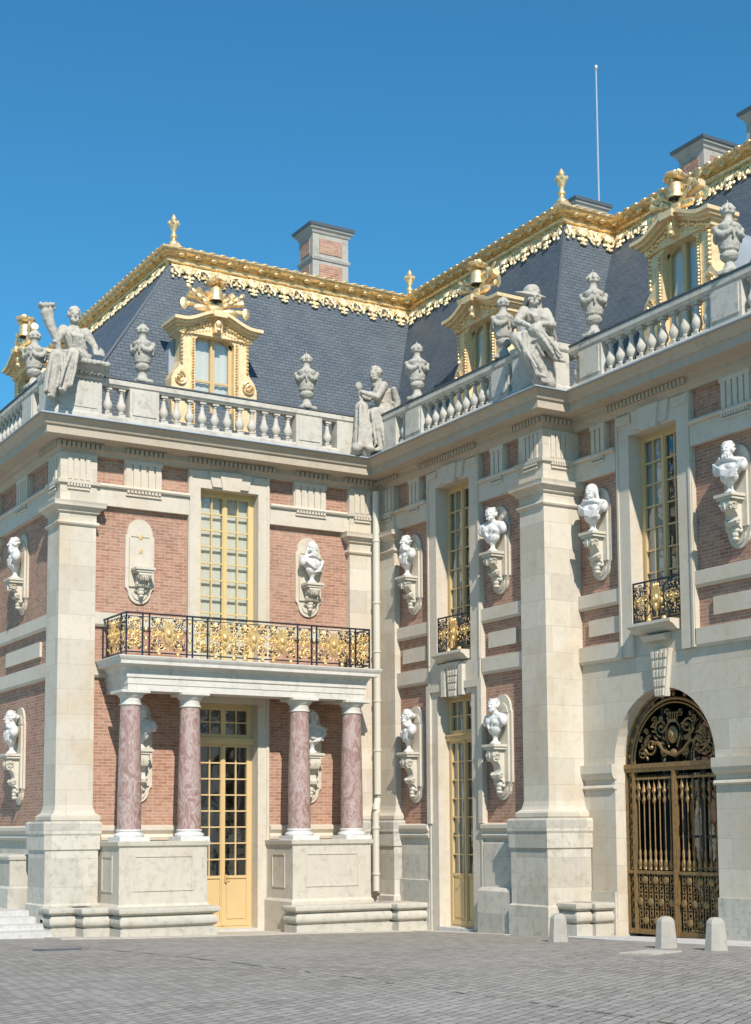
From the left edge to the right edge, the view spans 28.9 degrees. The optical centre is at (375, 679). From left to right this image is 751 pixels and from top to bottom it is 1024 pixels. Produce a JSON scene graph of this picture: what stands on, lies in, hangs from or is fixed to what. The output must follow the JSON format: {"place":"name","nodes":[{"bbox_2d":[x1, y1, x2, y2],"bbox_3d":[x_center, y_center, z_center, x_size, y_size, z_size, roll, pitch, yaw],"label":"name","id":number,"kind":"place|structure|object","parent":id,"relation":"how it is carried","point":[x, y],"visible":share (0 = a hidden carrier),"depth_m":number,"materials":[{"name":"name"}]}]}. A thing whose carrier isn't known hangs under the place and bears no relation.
{"place":"outdoors","nodes":[
{"label":"outdoors","id":0,"kind":"place"},
{"bbox_2d":[44,930,509,939],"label":"pavement","id":1,"kind":"structure","parent":0,"point":[242,933],"depth_m":28.53,"materials":[{"name":"stone"}]},
{"bbox_2d":[0,931,750,1023],"bbox_3d":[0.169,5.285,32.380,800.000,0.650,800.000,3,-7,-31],"label":"courtyard ground","id":2,"kind":"structure","parent":0,"point":[513,976],"depth_m":16.12,"materials":[{"name":"grey stone"}]},
{"bbox_2d":[0,908,52,938],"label":"stone steps","id":3,"kind":"structure","parent":2,"relation":"on","point":[18,924],"depth_m":27.99,"materials":[{"name":"grey stone"}]},
{"bbox_2d":[33,948,81,950],"bbox_3d":[-4.864,4.144,22.307,0.660,0.095,0.320,5,-8,-40],"label":"ground cover","id":4,"kind":"object","parent":2,"relation":"on","point":[56,949],"visible":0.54,"depth_m":22.18,"materials":[{"name":"grey stone"}]},
{"bbox_2d":[38,905,219,936],"bbox_3d":[-4.773,4.976,28.295,3.100,1.155,1.660,3,-7,-31],"label":"stone bench","id":5,"kind":"object","parent":2,"relation":"on","point":[89,921],"visible":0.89,"depth_m":27.86,"materials":[{"name":"beige stone"}]},
{"bbox_2d":[281,901,427,932],"bbox_3d":[-0.462,5.225,30.303,3.060,1.155,1.180,3,-7,-31],"label":"stone bench","id":6,"kind":"object","parent":2,"relation":"on","point":[390,915],"visible":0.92,"depth_m":30.04,"materials":[{"name":"beige stone"}]},
{"bbox_2d":[0,105,750,940],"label":"palace building","id":7,"kind":"structure","parent":2,"relation":"on","point":[214,469],"depth_m":29.89,"materials":[{"name":"stone"}]},
{"bbox_2d":[3,710,19,753],"bbox_3d":[-7.770,1.110,31.126,0.339,0.936,0.697,2,-6,-22],"label":"bust","id":8,"kind":"object","parent":7,"relation":"on","point":[10,734],"visible":1,"depth_m":31.02,"materials":[{"name":"stone"}]},
{"bbox_2d":[7,537,20,577],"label":"bust","id":9,"kind":"object","parent":7,"relation":"on","point":[14,558],"visible":1,"depth_m":31.40,"materials":[{"name":"stone"}]},
{"bbox_2d":[21,329,47,388],"bbox_3d":[-7.150,-6.743,30.592,0.538,1.332,0.537,4,-8,-39],"label":"urn","id":10,"kind":"object","parent":7,"relation":"on","point":[34,355],"visible":0.88,"depth_m":30.45,"materials":[{"name":"stone"}]},
{"bbox_2d":[38,302,109,399],"bbox_3d":[-6.076,-6.537,29.248,0.844,2.099,1.418,-6,-8,42],"label":"statue","id":11,"kind":"object","parent":7,"relation":"on","point":[64,366],"visible":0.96,"depth_m":28.95,"materials":[{"name":"stone"}]},
{"bbox_2d":[129,323,155,382],"bbox_3d":[-4.832,-6.789,30.284,0.538,1.332,0.537,4,-7,-36],"label":"urn","id":12,"kind":"object","parent":7,"relation":"on","point":[142,349],"visible":0.97,"depth_m":30.14,"materials":[{"name":"stone"}]},
{"bbox_2d":[141,705,156,748],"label":"bust","id":13,"kind":"object","parent":7,"relation":"on","point":[148,726],"visible":0.49,"depth_m":29.59,"materials":[{"name":"stone"}]},
{"bbox_2d":[200,491,252,661],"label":"window","id":14,"kind":"structure","parent":7,"relation":"in","point":[226,523],"depth_m":31.46,"materials":[{"name":"yellow glass"}]},
{"bbox_2d":[200,704,253,928],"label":"door","id":15,"kind":"structure","parent":7,"relation":"in","point":[226,741],"depth_m":31.18,"materials":[{"name":"paint"}]},
{"bbox_2d":[95,611,381,931],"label":"portico","id":16,"kind":"structure","parent":7,"relation":"attached to","point":[305,866],"depth_m":29.59,"materials":[{"name":"stone"}]},
{"bbox_2d":[294,351,318,408],"bbox_3d":[-1.522,-6.609,32.241,0.537,1.332,0.538,-6,-8,42],"label":"urn","id":17,"kind":"object","parent":7,"relation":"on","point":[306,377],"visible":0.99,"depth_m":32.10,"materials":[{"name":"stone"}]},
{"bbox_2d":[299,541,323,582],"bbox_3d":[-1.376,-2.577,32.014,0.321,0.936,0.697,-5,-7,39],"label":"bust","id":18,"kind":"object","parent":7,"relation":"on","point":[311,561],"visible":1,"depth_m":31.93,"materials":[{"name":"stone"}]},
{"bbox_2d":[309,710,326,752],"bbox_3d":[-1.366,1.124,31.640,0.697,0.936,0.339,3,-7,-31],"label":"bust","id":19,"kind":"object","parent":7,"relation":"on","point":[317,733],"visible":0.69,"depth_m":31.56,"materials":[{"name":"stone"}]},
{"bbox_2d":[350,365,400,456],"bbox_3d":[-0.073,-5.997,32.715,1.244,2.172,0.668,3,-7,-31],"label":"statue","id":20,"kind":"object","parent":7,"relation":"on","point":[368,435],"visible":0.93,"depth_m":32.46,"materials":[{"name":"stone"}]},
{"bbox_2d":[399,535,415,574],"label":"bust","id":21,"kind":"object","parent":7,"relation":"on","point":[407,554],"visible":1,"depth_m":31.70,"materials":[{"name":"stone"}]},
{"bbox_2d":[400,709,416,751],"bbox_3d":[0.699,1.090,31.425,0.339,0.936,0.697,1,-6,-13],"label":"bust","id":22,"kind":"object","parent":7,"relation":"on","point":[408,731],"visible":1,"depth_m":31.33,"materials":[{"name":"stone"}]},
{"bbox_2d":[405,343,429,400],"bbox_3d":[0.902,-6.690,31.591,0.537,1.332,0.538,-4,-7,30],"label":"urn","id":23,"kind":"object","parent":7,"relation":"on","point":[416,368],"visible":0.94,"depth_m":31.45,"materials":[{"name":"stone"}]},
{"bbox_2d":[446,482,470,648],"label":"window","id":24,"kind":"structure","parent":7,"relation":"in","point":[460,494],"depth_m":30.96,"materials":[{"name":"glass"}]},
{"bbox_2d":[445,694,473,927],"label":"door","id":25,"kind":"structure","parent":7,"relation":"in","point":[462,881],"depth_m":30.34,"materials":[{"name":"paint"}]},
{"bbox_2d":[478,507,506,550],"bbox_3d":[2.309,-2.992,29.049,0.697,0.917,0.312,-6,-8,45],"label":"bust","id":26,"kind":"object","parent":7,"relation":"on","point":[491,530],"visible":0.97,"depth_m":28.97,"materials":[{"name":"stone"}]},
{"bbox_2d":[483,698,507,743],"bbox_3d":[2.327,0.808,28.668,0.312,0.917,0.697,3,-7,-31],"label":"bust","id":27,"kind":"object","parent":7,"relation":"on","point":[495,720],"visible":0.98,"depth_m":28.58,"materials":[{"name":"stone"}]},
{"bbox_2d":[490,297,516,358],"bbox_3d":[2.529,-6.978,28.862,0.537,1.332,0.538,-2,-6,19],"label":"urn","id":28,"kind":"object","parent":7,"relation":"on","point":[502,326],"visible":0.89,"depth_m":28.71,"materials":[{"name":"stone"}]},
{"bbox_2d":[510,284,565,387],"bbox_3d":[3.045,-6.519,27.602,1.204,2.087,1.040,3,-7,-31],"label":"statue","id":29,"kind":"object","parent":7,"relation":"on","point":[536,348],"visible":0.94,"depth_m":27.34,"materials":[{"name":"stone"}]},
{"bbox_2d":[579,272,607,337],"bbox_3d":[4.127,-7.115,27.608,0.538,1.332,0.537,5,-8,-42],"label":"urn","id":30,"kind":"object","parent":7,"relation":"on","point":[593,298],"visible":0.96,"depth_m":27.47,"materials":[{"name":"stone"}]},
{"bbox_2d":[578,484,608,530],"bbox_3d":[4.096,-3.240,27.530,0.363,0.940,0.697,4,-8,-39],"label":"bust","id":31,"kind":"object","parent":7,"relation":"on","point":[592,507],"visible":0.98,"depth_m":27.43,"materials":[{"name":"stone"}]},
{"bbox_2d":[594,65,599,200],"bbox_3d":[5.954,-12.821,38.911,0.092,7.530,0.092,0,-6,-8],"label":"flagpole","id":32,"kind":"object","parent":7,"relation":"on","point":[596,68],"visible":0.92,"depth_m":39.08,"materials":[{"name":"metal"}]},
{"bbox_2d":[640,425,680,619],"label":"window","id":33,"kind":"structure","parent":7,"relation":"in","point":[659,463],"depth_m":26.70,"materials":[{"name":"glass"}]},
{"bbox_2d":[712,200,744,275],"bbox_3d":[5.943,-7.437,24.563,0.537,1.332,0.538,-5,-7,36],"label":"urn","id":34,"kind":"object","parent":7,"relation":"on","point":[728,234],"visible":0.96,"depth_m":24.42,"materials":[{"name":"stone"}]},
{"bbox_2d":[712,440,747,492],"bbox_3d":[5.913,-3.563,24.436,0.312,0.933,0.697,4,-7,-36],"label":"bust","id":35,"kind":"object","parent":7,"relation":"on","point":[728,467],"visible":0.98,"depth_m":24.35,"materials":[{"name":"stone"}]},
{"bbox_2d":[548,913,568,941],"bbox_3d":[3.060,4.289,24.389,0.342,0.785,0.342,3,-7,-31],"label":"bollard","id":36,"kind":"object","parent":2,"relation":"on","point":[558,930],"visible":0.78,"depth_m":24.29,"materials":[{"name":"stone"}]},
{"bbox_2d":[556,901,614,935],"bbox_3d":[3.906,4.657,26.760,1.000,1.155,0.760,3,-7,-31],"label":"stone bench","id":37,"kind":"object","parent":2,"relation":"on","point":[589,918],"visible":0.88,"depth_m":26.51,"materials":[{"name":"beige stone"}]},
{"bbox_2d":[619,950,681,954],"bbox_3d":[3.857,3.839,20.445,0.520,0.098,0.840,-5,-8,39],"label":"ground cover","id":38,"kind":"object","parent":2,"relation":"on","point":[648,952],"visible":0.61,"depth_m":20.27,"materials":[{"name":"stone"}]},
{"bbox_2d":[655,916,677,948],"bbox_3d":[4.342,3.920,21.801,0.342,0.785,0.342,3,-7,-31],"label":"bollard","id":39,"kind":"object","parent":2,"relation":"on","point":[666,938],"visible":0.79,"depth_m":21.70,"materials":[{"name":"stone"}]},
{"bbox_2d":[705,917,727,950],"bbox_3d":[4.912,3.813,21.042,0.342,0.785,0.342,3,-7,-31],"label":"bollard","id":40,"kind":"object","parent":2,"relation":"on","point":[715,938],"visible":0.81,"depth_m":20.94,"materials":[{"name":"stone"}]},
{"bbox_2d":[0,0,750,409],"label":"sky","id":41,"kind":"structure","parent":0,"point":[431,131],"materials":[{"name":"blue"}]},
{"bbox_2d":[568,935,750,947],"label":"pavement","id":42,"kind":"structure","parent":0,"point":[691,941],"depth_m":24.49,"materials":[{"name":"stone"}]}
]}

